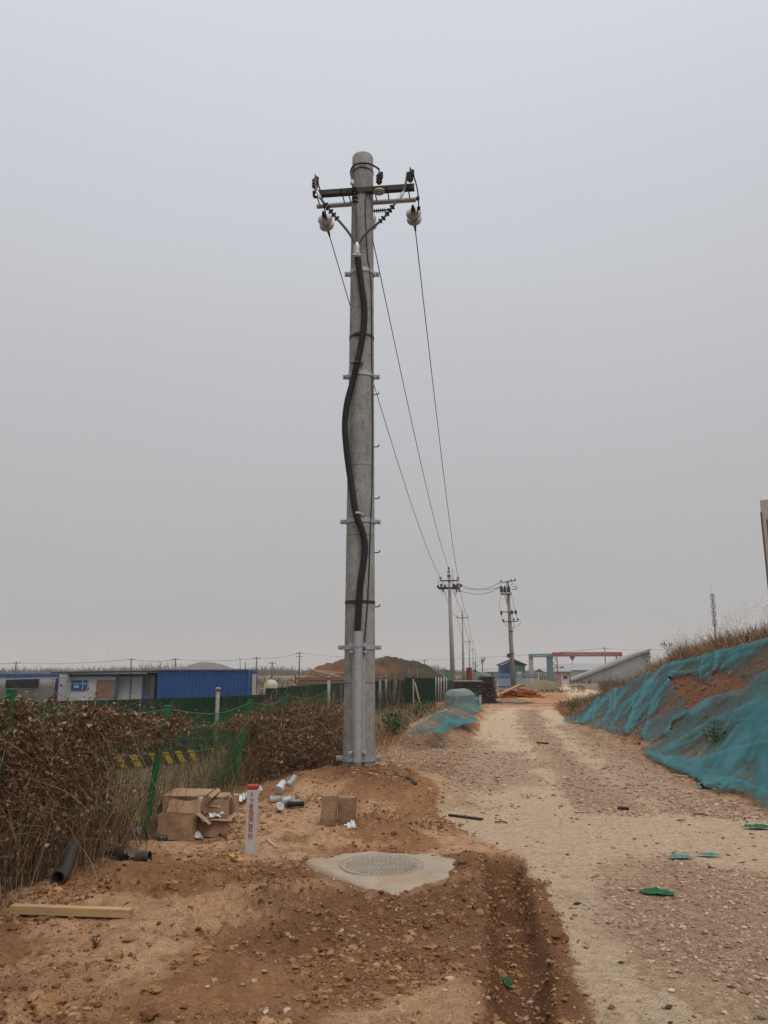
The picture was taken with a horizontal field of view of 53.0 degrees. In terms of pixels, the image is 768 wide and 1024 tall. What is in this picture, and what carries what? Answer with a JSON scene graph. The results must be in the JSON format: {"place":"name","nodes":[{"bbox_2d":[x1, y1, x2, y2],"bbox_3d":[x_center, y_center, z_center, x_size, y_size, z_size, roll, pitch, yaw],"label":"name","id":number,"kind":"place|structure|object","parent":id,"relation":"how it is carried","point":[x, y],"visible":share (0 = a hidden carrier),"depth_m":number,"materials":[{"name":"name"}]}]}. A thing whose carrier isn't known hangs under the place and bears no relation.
{"place":"outdoors","nodes":[
{"label":"outdoors","id":0,"kind":"place"},
{"bbox_2d":[176,662,234,668],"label":"gravel hill","id":1,"kind":"structure","parent":0,"point":[205,665],"depth_m":289.43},
{"bbox_2d":[287,656,443,691],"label":"spoil hill","id":2,"kind":"structure","parent":0,"point":[385,663],"depth_m":62.79,"materials":[{"name":"soil"}]},
{"bbox_2d":[0,670,767,1023],"bbox_3d":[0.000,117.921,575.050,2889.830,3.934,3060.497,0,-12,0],"label":"ground","id":3,"kind":"structure","parent":0,"point":[220,908],"depth_m":5.12,"materials":[{"name":"soil"}]},
{"bbox_2d":[0,674,70,714],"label":"site cabin","id":4,"kind":"object","parent":3,"relation":"on","point":[23,681],"visible":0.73,"depth_m":46.81,"materials":[{"name":"metal"}]},
{"bbox_2d":[5,679,38,687],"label":"window","id":5,"kind":"structure","parent":4,"relation":"in","point":[24,683],"depth_m":46.79,"materials":[{"name":"grey glass"}]},
{"bbox_2d":[30,993,67,1012],"bbox_3d":[-1.690,2.480,3.880,0.146,0.108,0.156,-9,-14,37],"label":"earth clod","id":6,"kind":"object","parent":3,"relation":"on","point":[48,1001],"visible":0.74,"depth_m":3.85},
{"bbox_2d":[51,836,79,884],"bbox_3d":[-2.497,2.737,6.077,0.120,0.268,0.493,2,-12,-9],"label":"plastic pipe","id":7,"kind":"object","parent":3,"relation":"on","point":[67,860],"visible":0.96,"depth_m":6.02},
{"bbox_2d":[9,903,133,917],"bbox_3d":[-2.110,2.691,5.203,0.831,0.063,0.062,-1,-12,3],"label":"timber batten","id":8,"kind":"object","parent":3,"relation":"on","point":[69,910],"visible":1,"depth_m":5.18,"materials":[{"name":"wood"}]},
{"bbox_2d":[60,674,120,707],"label":"site cabin","id":9,"kind":"object","parent":3,"relation":"on","point":[79,683],"visible":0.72,"depth_m":48.72,"materials":[{"name":"metal"}]},
{"bbox_2d":[71,680,87,689],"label":"window","id":10,"kind":"structure","parent":9,"relation":"in","point":[75,684],"depth_m":48.72,"materials":[{"name":"glass"}]},
{"bbox_2d":[96,680,116,697],"bbox_3d":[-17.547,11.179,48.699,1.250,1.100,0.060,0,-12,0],"label":"door","id":11,"kind":"structure","parent":9,"relation":"in","point":[110,685],"depth_m":48.68,"materials":[{"name":"brown wood"}]},
{"bbox_2d":[83,933,104,948],"bbox_3d":[-1.739,2.582,4.633,0.116,0.079,0.116,0,-12,0],"label":"green weed","id":12,"kind":"object","parent":3,"relation":"on","point":[93,942],"visible":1,"depth_m":4.63,"materials":[{"name":"green plant"}]},
{"bbox_2d":[51,671,157,698],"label":"site cabin","id":13,"kind":"structure","parent":3,"relation":"on","point":[155,686],"depth_m":48.47,"materials":[{"name":"metal"}]},
{"bbox_2d":[91,843,129,860],"bbox_3d":[-2.424,3.025,6.860,0.354,0.121,0.174,-1,-12,6],"label":"plastic pipe","id":14,"kind":"object","parent":3,"relation":"on","point":[120,851],"visible":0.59,"depth_m":6.83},
{"bbox_2d":[121,937,138,943],"bbox_3d":[-1.532,2.591,4.652,0.106,0.056,0.088,0,-12,0],"label":"earth clod","id":15,"kind":"object","parent":3,"relation":"on","point":[128,940],"visible":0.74,"depth_m":4.63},
{"bbox_2d":[0,687,267,776],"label":"site hoarding","id":16,"kind":"object","parent":3,"relation":"on","point":[205,704],"visible":0.32,"depth_m":23.01,"materials":[{"name":"green metal"}]},
{"bbox_2d":[119,673,154,709],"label":"site cabin","id":17,"kind":"object","parent":3,"relation":"on","point":[139,686],"visible":0.53,"depth_m":49.41,"materials":[{"name":"metal"}]},
{"bbox_2d":[121,847,152,857],"bbox_3d":[-2.203,3.026,6.838,0.326,0.115,0.278,0,-12,0],"label":"sacking","id":18,"kind":"object","parent":3,"relation":"on","point":[132,852],"visible":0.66,"depth_m":6.79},
{"bbox_2d":[134,851,151,861],"bbox_3d":[-2.103,3.013,6.726,0.136,0.104,0.090,-2,-12,9],"label":"plastic pipe","id":19,"kind":"object","parent":3,"relation":"on","point":[145,856],"visible":0.86,"depth_m":6.70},
{"bbox_2d":[141,983,162,994],"bbox_3d":[-1.195,2.474,3.985,0.127,0.055,0.084,0,-12,0],"label":"earth clod","id":20,"kind":"object","parent":3,"relation":"on","point":[154,988],"visible":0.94,"depth_m":3.96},
{"bbox_2d":[155,833,168,840],"bbox_3d":[-2.149,3.186,7.558,0.180,0.093,0.090,4,-12,-18],"label":"plastic pipe","id":21,"kind":"object","parent":3,"relation":"on","point":[163,838],"visible":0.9,"depth_m":7.52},
{"bbox_2d":[0,689,326,876],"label":"wire fence","id":22,"kind":"object","parent":3,"relation":"on","point":[10,695],"visible":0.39,"depth_m":7.93,"materials":[{"name":"metal"}]},
{"bbox_2d":[0,649,343,912],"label":"hedge","id":23,"kind":"object","parent":3,"relation":"on","point":[102,835],"depth_m":6.59,"materials":[{"name":"plant"}]},
{"bbox_2d":[234,701,343,783],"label":"dead vine leaves","id":24,"kind":"object","parent":23,"relation":"attached to","point":[299,746],"visible":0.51,"depth_m":12.62,"materials":[{"name":"brown plant"}]},
{"bbox_2d":[170,957,184,964],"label":"earth clod","id":25,"kind":"object","parent":3,"relation":"on","point":[178,961],"visible":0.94,"depth_m":4.31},
{"bbox_2d":[156,799,212,840],"bbox_3d":[-1.972,3.078,7.703,0.530,0.351,0.351,0,-12,0],"label":"cardboard box","id":26,"kind":"object","parent":3,"relation":"on","point":[184,823],"visible":0.88,"depth_m":7.57,"materials":[{"name":"brown cardboard"}]},
{"bbox_2d":[154,788,220,815],"bbox_3d":[-2.075,3.062,8.143,0.614,0.251,0.355,-1,-12,7],"label":"cardboard box","id":27,"kind":"object","parent":26,"relation":"on","point":[208,795],"visible":0.56,"depth_m":8.03,"materials":[{"name":"cardboard"}]},
{"bbox_2d":[193,956,209,964],"bbox_3d":[-1.014,2.488,4.270,0.094,0.045,0.069,0,-12,0],"label":"earth clod","id":28,"kind":"object","parent":3,"relation":"on","point":[201,960],"visible":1,"depth_m":4.25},
{"bbox_2d":[199,821,209,836],"bbox_3d":[-1.812,3.188,7.758,0.131,0.151,0.245,4,-12,-19],"label":"cardboard box","id":29,"kind":"object","parent":3,"relation":"on","point":[204,829],"visible":0.59,"depth_m":7.70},
{"bbox_2d":[193,944,217,955],"bbox_3d":[-1.031,2.535,4.449,0.140,0.078,0.099,0,-12,0],"label":"earth clod","id":30,"kind":"object","parent":3,"relation":"on","point":[206,948],"visible":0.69,"depth_m":4.43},
{"bbox_2d":[156,662,256,698],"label":"shipping container","id":31,"kind":"object","parent":3,"relation":"on","point":[171,683],"visible":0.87,"depth_m":48.80,"materials":[{"name":"metal"}]},
{"bbox_2d":[201,792,237,825],"bbox_3d":[-1.790,3.192,8.294,0.425,0.299,0.453,2,-12,-10],"label":"cardboard box","id":32,"kind":"object","parent":3,"relation":"on","point":[224,804],"visible":0.46,"depth_m":8.11,"materials":[{"name":"brown cardboard"}]},
{"bbox_2d":[207,812,238,836],"bbox_3d":[-1.648,3.182,7.846,0.316,0.209,0.281,6,-13,-26],"label":"cardboard box","id":33,"kind":"object","parent":3,"relation":"on","point":[219,825],"visible":0.87,"depth_m":7.77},
{"bbox_2d":[209,811,224,817],"bbox_3d":[-1.702,3.088,7.893,0.216,0.081,0.100,-8,-14,36],"label":"white wrapping","id":34,"kind":"object","parent":33,"relation":"on","point":[221,814],"visible":0.99,"depth_m":7.89,"materials":[{"name":"plastic"}]},
{"bbox_2d":[230,795,238,816],"bbox_3d":[-1.762,3.276,8.571,0.281,0.251,0.228,0,-12,0],"label":"cardboard box","id":35,"kind":"object","parent":3,"relation":"on","point":[236,801],"visible":0.27,"depth_m":8.52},
{"bbox_2d":[3,693,466,857],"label":"dry grass","id":36,"kind":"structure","parent":3,"relation":"on","point":[380,732],"depth_m":17.06,"materials":[{"name":"plant"}]},
{"bbox_2d":[228,853,243,861],"bbox_3d":[-1.317,3.074,6.852,0.060,0.022,0.248,7,-13,-31],"label":"stick","id":37,"kind":"object","parent":3,"relation":"on","point":[236,860],"visible":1,"depth_m":6.80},
{"bbox_2d":[234,792,246,801],"bbox_3d":[-1.776,3.541,9.540,0.353,0.155,0.231,0,-12,0],"label":"silver wrapping","id":38,"kind":"object","parent":3,"relation":"on","point":[242,796],"visible":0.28,"depth_m":9.50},
{"bbox_2d":[245,784,258,854],"bbox_3d":[-1.220,2.877,7.108,0.100,0.693,0.078,-1,-12,3],"label":"marker post","id":39,"kind":"object","parent":3,"relation":"on","point":[251,827],"visible":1,"depth_m":7.08,"materials":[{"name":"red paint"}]},
{"bbox_2d":[263,679,277,695],"bbox_3d":[-5.723,9.580,38.870,0.750,2.223,0.750,0,-12,0],"label":"storage tank","id":40,"kind":"object","parent":3,"relation":"on","point":[271,683],"visible":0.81,"depth_m":38.78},
{"bbox_2d":[269,774,303,810],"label":"pipe joints","id":41,"kind":"object","parent":3,"relation":"on","point":[288,801],"visible":1,"depth_m":9.40,"materials":[{"name":"white plastic"}]},
{"bbox_2d":[292,993,308,1001],"bbox_3d":[-0.422,2.452,3.880,0.077,0.047,0.069,-6,-13,29],"label":"earth clod","id":42,"kind":"object","parent":3,"relation":"on","point":[299,997],"visible":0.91,"depth_m":3.87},
{"bbox_2d":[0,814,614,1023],"bbox_3d":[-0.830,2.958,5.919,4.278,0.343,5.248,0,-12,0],"label":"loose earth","id":43,"kind":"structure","parent":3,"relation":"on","point":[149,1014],"depth_m":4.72,"materials":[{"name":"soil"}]},
{"bbox_2d":[295,675,343,702],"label":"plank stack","id":44,"kind":"object","parent":3,"relation":"on","point":[303,681],"visible":0.19,"depth_m":42.87,"materials":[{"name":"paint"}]},
{"bbox_2d":[0,660,656,675],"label":"woods","id":45,"kind":"object","parent":3,"relation":"on","point":[278,672],"visible":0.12,"depth_m":343.20,"materials":[{"name":"plant"}]},
{"bbox_2d":[320,790,337,826],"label":"cardboard box","id":46,"kind":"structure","parent":3,"relation":"on","point":[328,816],"depth_m":8.18,"materials":[{"name":"cardboard"}]},
{"bbox_2d":[266,676,404,716],"bbox_3d":[-1.249,7.646,30.261,0.406,2.380,9.310,-9,-14,37],"label":"site hoarding","id":47,"kind":"object","parent":3,"relation":"on","point":[319,688],"visible":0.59,"depth_m":28.89,"materials":[{"name":"metal"}]},
{"bbox_2d":[337,796,356,823],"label":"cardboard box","id":48,"kind":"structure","parent":3,"relation":"on","point":[347,809],"depth_m":8.32,"materials":[{"name":"cardboard"}]},
{"bbox_2d":[344,819,355,829],"bbox_3d":[-0.346,3.283,8.086,0.160,0.109,0.105,0,-12,0],"label":"paper scrap","id":49,"kind":"object","parent":3,"relation":"on","point":[348,825],"visible":0.98,"depth_m":8.06,"materials":[{"name":"white paper"}]},
{"bbox_2d":[257,674,465,694],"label":"brush","id":50,"kind":"object","parent":3,"relation":"on","point":[278,681],"visible":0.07,"depth_m":146.00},
{"bbox_2d":[312,151,421,766],"bbox_3d":[-0.266,-1.003,12.010,1.804,9.795,1.314,0,-12,0],"label":"utility pole","id":51,"kind":"object","parent":3,"relation":"on","point":[359,647],"visible":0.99,"depth_m":11.54,"materials":[{"name":"concrete"}]},
{"bbox_2d":[330,238,439,575],"bbox_3d":[1.802,0.550,37.725,0.031,0.841,50.052,-1,-12,6],"label":"overhead wire","id":52,"kind":"object","parent":51,"relation":"attached to","point":[376,393],"visible":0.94,"depth_m":21.60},
{"bbox_2d":[373,241,447,564],"bbox_3d":[2.510,0.053,37.828,0.031,1.148,50.139,-1,-12,6],"label":"overhead wire","id":53,"kind":"object","parent":51,"relation":"attached to","point":[403,383],"visible":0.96,"depth_m":19.03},
{"bbox_2d":[415,232,457,574],"bbox_3d":[3.249,0.517,37.561,0.031,0.841,50.052,-1,-12,6],"label":"overhead wire","id":54,"kind":"object","parent":51,"relation":"attached to","point":[432,381],"visible":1,"depth_m":18.68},
{"bbox_2d":[328,662,421,714],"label":"dead stems","id":55,"kind":"object","parent":3,"relation":"on","point":[396,699],"visible":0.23,"depth_m":32.09,"materials":[{"name":"plant"}]},
{"bbox_2d":[371,993,388,1000],"bbox_3d":[-0.018,2.473,3.913,0.094,0.048,0.070,0,-12,0],"label":"earth clod","id":56,"kind":"object","parent":3,"relation":"on","point":[379,996],"visible":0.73,"depth_m":3.90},
{"bbox_2d":[306,851,455,894],"bbox_3d":[0.090,3.034,6.508,1.232,0.141,1.390,9,-15,-38],"label":"manhole","id":57,"kind":"object","parent":3,"relation":"on","point":[393,873],"visible":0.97,"depth_m":6.37,"materials":[{"name":"concrete"}]},
{"bbox_2d":[7,765,767,1023],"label":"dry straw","id":58,"kind":"object","parent":3,"relation":"on","point":[369,905],"visible":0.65,"depth_m":5.31,"materials":[{"name":"plant"}]},
{"bbox_2d":[375,704,417,735],"bbox_3d":[0.239,4.811,17.851,0.949,0.716,1.008,4,-12,-19],"label":"green shrub","id":59,"kind":"object","parent":3,"relation":"on","point":[394,720],"visible":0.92,"depth_m":17.84,"materials":[{"name":"green plant"}]},
{"bbox_2d":[399,688,439,719],"bbox_3d":[0.993,5.502,21.869,1.210,0.988,1.197,0,-12,0],"label":"green shrub","id":60,"kind":"object","parent":3,"relation":"on","point":[419,708],"visible":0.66,"depth_m":21.75,"materials":[{"name":"green plant"}]},
{"bbox_2d":[404,677,435,708],"bbox_3d":[1.526,8.286,34.642,1.250,1.674,6.864,0,-12,0],"label":"hoarding panel","id":61,"kind":"object","parent":3,"relation":"on","point":[424,688],"visible":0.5,"depth_m":32.34,"materials":[{"name":"green metal"}]},
{"bbox_2d":[435,677,451,702],"bbox_3d":[3.148,9.436,40.206,0.129,1.640,5.592,-3,-12,13],"label":"post fence","id":62,"kind":"object","parent":3,"relation":"on","point":[443,687],"visible":0.57,"depth_m":39.43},
{"bbox_2d":[445,670,451,680],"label":"green gate","id":63,"kind":"structure","parent":3,"relation":"on","point":[448,674],"depth_m":46.15,"materials":[{"name":"metal"}]},
{"bbox_2d":[437,567,461,686],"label":"utility pole","id":64,"kind":"object","parent":3,"relation":"on","point":[451,640],"visible":0.98,"depth_m":61.45,"materials":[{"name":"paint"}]},
{"bbox_2d":[451,962,467,970],"bbox_3d":[0.423,2.569,4.348,0.088,0.049,0.072,8,-14,-35],"label":"earth clod","id":65,"kind":"object","parent":3,"relation":"on","point":[457,966],"visible":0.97,"depth_m":4.33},
{"bbox_2d":[445,688,474,706],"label":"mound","id":66,"kind":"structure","parent":3,"relation":"on","point":[462,692],"depth_m":27.54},
{"bbox_2d":[456,610,467,679],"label":"utility pole","id":67,"kind":"object","parent":3,"relation":"on","point":[463,666],"visible":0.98,"depth_m":113.13,"materials":[{"name":"paint"}]},
{"bbox_2d":[451,680,484,703],"bbox_3d":[4.058,8.714,37.316,1.529,1.087,1.677,0,-12,0],"label":"board stack","id":68,"kind":"object","parent":3,"relation":"on","point":[474,686],"visible":0.56,"depth_m":36.63,"materials":[{"name":"grey wood"}]},
{"bbox_2d":[466,667,471,679],"bbox_3d":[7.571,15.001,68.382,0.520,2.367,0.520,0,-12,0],"label":"orange drum","id":69,"kind":"object","parent":3,"relation":"on","point":[469,672],"visible":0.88,"depth_m":68.32,"materials":[{"name":"paint"}]},
{"bbox_2d":[473,672,489,679],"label":"covered heap","id":70,"kind":"object","parent":3,"relation":"on","point":[476,677],"visible":0.2,"depth_m":43.55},
{"bbox_2d":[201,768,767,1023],"bbox_3d":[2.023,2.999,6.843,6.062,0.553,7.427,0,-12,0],"label":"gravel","id":71,"kind":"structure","parent":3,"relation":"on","point":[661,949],"depth_m":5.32,"materials":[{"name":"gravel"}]},
{"bbox_2d":[472,668,497,678],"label":"warehouse","id":72,"kind":"structure","parent":3,"relation":"on","point":[489,670],"depth_m":227.67,"materials":[{"name":"grey paint"}]},
{"bbox_2d":[478,676,497,702],"bbox_3d":[5.261,9.003,39.189,0.834,1.267,2.493,0,-12,0],"label":"board stack","id":73,"kind":"object","parent":3,"relation":"on","point":[490,695],"visible":0.81,"depth_m":38.10,"materials":[{"name":"brown wood"}]},
{"bbox_2d":[502,976,512,987],"bbox_3d":[0.710,2.700,4.428,0.072,0.056,0.051,0,-12,0],"label":"netting scrap","id":74,"kind":"object","parent":3,"relation":"on","point":[508,981],"visible":1,"depth_m":4.42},
{"bbox_2d":[499,579,520,688],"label":"utility pole","id":75,"kind":"object","parent":3,"relation":"on","point":[508,593],"visible":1,"depth_m":80.95,"materials":[{"name":"concrete"}]},
{"bbox_2d":[496,659,526,687],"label":"site booth","id":76,"kind":"object","parent":3,"relation":"on","point":[503,669],"visible":0.55,"depth_m":94.89,"materials":[{"name":"blue paint"}]},
{"bbox_2d":[492,672,538,688],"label":"picket fence","id":77,"kind":"object","parent":3,"relation":"on","point":[516,677],"visible":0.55,"depth_m":85.97,"materials":[{"name":"metal"}]},
{"bbox_2d":[498,699,536,702],"bbox_3d":[6.407,9.361,38.146,2.356,0.181,1.670,0,-12,0],"label":"tarpaulin","id":78,"kind":"object","parent":3,"relation":"on","point":[518,701],"visible":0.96,"depth_m":37.77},
{"bbox_2d":[497,685,544,697],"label":"scrap steel heap","id":79,"kind":"object","parent":3,"relation":"on","point":[518,692],"visible":0.94,"depth_m":44.67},
{"bbox_2d":[497,684,520,695],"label":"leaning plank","id":80,"kind":"object","parent":79,"relation":"on","point":[509,689],"visible":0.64,"depth_m":44.31,"materials":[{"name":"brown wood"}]},
{"bbox_2d":[304,704,767,820],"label":"gravel","id":81,"kind":"structure","parent":3,"relation":"on","point":[707,812],"depth_m":11.96,"materials":[{"name":"gravel"}]},
{"bbox_2d":[414,693,483,734],"bbox_3d":[2.092,5.767,22.952,1.685,0.607,14.049,-2,-12,9],"label":"debris net","id":82,"kind":"object","parent":81,"relation":"on","point":[449,721],"visible":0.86,"depth_m":19.86,"materials":[{"name":"fabric"}]},
{"bbox_2d":[528,654,553,682],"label":"portal frame","id":83,"kind":"object","parent":3,"relation":"on","point":[549,658],"visible":0.92,"depth_m":146.81,"materials":[{"name":"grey metal"}]},
{"bbox_2d":[461,673,620,683],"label":"brush","id":84,"kind":"object","parent":3,"relation":"on","point":[544,678],"visible":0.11,"depth_m":163.57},
{"bbox_2d":[535,668,570,677],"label":"warehouse","id":85,"kind":"structure","parent":3,"relation":"on","point":[542,672],"depth_m":239.56,"materials":[{"name":"grey paint"}]},
{"bbox_2d":[538,685,584,692],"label":"brush","id":86,"kind":"object","parent":3,"relation":"on","point":[571,686],"visible":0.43,"depth_m":66.28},
{"bbox_2d":[556,671,571,684],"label":"guard box","id":87,"kind":"object","parent":3,"relation":"on","point":[564,677],"visible":0.96,"depth_m":141.80,"materials":[{"name":"white paint"}]},
{"bbox_2d":[560,696,583,710],"bbox_3d":[7.106,7.273,29.153,0.851,0.608,0.821,3,-12,-16],"label":"green shrub","id":88,"kind":"object","parent":3,"relation":"on","point":[571,705],"visible":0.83,"depth_m":29.10,"materials":[{"name":"green plant"}]},
{"bbox_2d":[553,664,602,667],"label":"warehouse","id":89,"kind":"structure","parent":3,"relation":"on","point":[560,665],"depth_m":327.02,"materials":[{"name":"grey paint"}]},
{"bbox_2d":[560,666,596,676],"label":"warehouse","id":90,"kind":"structure","parent":3,"relation":"on","point":[576,670],"depth_m":247.13,"materials":[{"name":"grey paint"}]},
{"bbox_2d":[552,652,621,679],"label":"gantry crane","id":91,"kind":"object","parent":3,"relation":"on","point":[571,655],"visible":0.88,"depth_m":196.21,"materials":[{"name":"red paint"}]},
{"bbox_2d":[446,715,767,1023],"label":"dark chips","id":92,"kind":"object","parent":3,"relation":"on","point":[668,1006],"visible":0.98,"depth_m":6.84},
{"bbox_2d":[570,649,650,682],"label":"ramp wall","id":93,"kind":"structure","parent":3,"relation":"on","point":[619,667],"depth_m":164.55,"materials":[{"name":"grey paint"}]},
{"bbox_2d":[597,674,642,689],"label":"brush","id":94,"kind":"object","parent":3,"relation":"on","point":[603,681],"visible":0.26,"depth_m":95.75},
{"bbox_2d":[710,586,716,637],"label":"radio mast","id":95,"kind":"object","parent":3,"relation":"on","point":[713,612],"visible":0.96,"depth_m":163.86,"materials":[{"name":"metal"}]},
{"bbox_2d":[0,0,767,669],"label":"sky","id":96,"kind":"structure","parent":0,"point":[591,176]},
{"bbox_2d":[438,683,767,1023],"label":"dirt road","id":97,"kind":"structure","parent":0,"point":[603,955],"depth_m":6.88,"materials":[{"name":"soil"}]},
{"bbox_2d":[448,814,482,819],"bbox_3d":[0.915,3.431,8.671,0.447,0.027,0.045,-10,-15,40],"label":"stick","id":98,"kind":"object","parent":97,"relation":"on","point":[466,817],"visible":1,"depth_m":8.64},
{"bbox_2d":[639,887,674,893],"bbox_3d":[2.031,2.818,5.748,0.316,0.046,0.103,-3,-12,14],"label":"netting scrap","id":99,"kind":"object","parent":97,"relation":"on","point":[653,890],"visible":1,"depth_m":5.73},
{"bbox_2d":[667,854,691,857],"bbox_3d":[2.623,3.050,6.833,0.272,0.032,0.103,0,-12,0],"label":"netting scrap","id":100,"kind":"object","parent":97,"relation":"on","point":[680,856],"visible":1,"depth_m":6.82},
{"bbox_2d":[696,780,716,786],"bbox_3d":[4.601,3.860,10.943,0.421,0.125,0.259,0,-12,0],"label":"plastic scrap","id":101,"kind":"object","parent":97,"relation":"on","point":[705,783],"visible":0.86,"depth_m":10.89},
{"bbox_2d":[697,852,721,856],"bbox_3d":[2.913,3.068,6.919,0.250,0.036,0.083,0,-12,0],"label":"netting scrap","id":102,"kind":"object","parent":97,"relation":"on","point":[710,854],"visible":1,"depth_m":6.90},
{"bbox_2d":[744,823,767,828],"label":"netting scrap","id":103,"kind":"object","parent":97,"relation":"on","point":[756,825],"visible":1,"depth_m":8.02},
{"bbox_2d":[570,636,767,778],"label":"embankment","id":104,"kind":"structure","parent":0,"point":[738,680],"depth_m":15.73,"materials":[{"name":"soil"}]},
{"bbox_2d":[550,665,655,720],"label":"dry grass","id":105,"kind":"structure","parent":104,"relation":"on","point":[591,696],"depth_m":29.94,"materials":[{"name":"plant"}]},
{"bbox_2d":[564,662,666,733],"bbox_3d":[8.805,6.501,28.414,3.676,1.822,23.866,-4,-12,18],"label":"debris net","id":106,"kind":"object","parent":104,"relation":"on","point":[647,688],"visible":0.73,"depth_m":21.44,"materials":[{"name":"fabric"}]},
{"bbox_2d":[637,643,747,739],"bbox_3d":[10.661,5.906,26.916,3.047,2.114,26.257,-4,-12,20],"label":"debris net","id":107,"kind":"object","parent":104,"relation":"on","point":[713,658],"visible":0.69,"depth_m":17.39,"materials":[{"name":"fabric"}]},
{"bbox_2d":[627,598,767,682],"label":"tall grass","id":108,"kind":"structure","parent":104,"relation":"on","point":[693,650],"depth_m":20.09,"materials":[{"name":"plant"}]},
{"bbox_2d":[643,670,767,804],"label":"debris net","id":109,"kind":"object","parent":104,"relation":"on","point":[744,742],"visible":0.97,"depth_m":12.13,"materials":[{"name":"fabric"}]},
{"bbox_2d":[697,716,730,744],"bbox_3d":[5.499,3.622,12.790,0.597,0.459,0.503,10,-15,-40],"label":"green shrub","id":110,"kind":"object","parent":104,"relation":"on","point":[714,736],"visible":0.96,"depth_m":12.69,"materials":[{"name":"green plant"}]},
{"bbox_2d":[719,638,767,679],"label":"debris net","id":111,"kind":"object","parent":104,"relation":"on","point":[734,655],"visible":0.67,"depth_m":15.76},
{"bbox_2d":[760,500,767,586],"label":"billboard","id":112,"kind":"object","parent":104,"relation":"on","point":[764,513],"visible":1,"depth_m":17.25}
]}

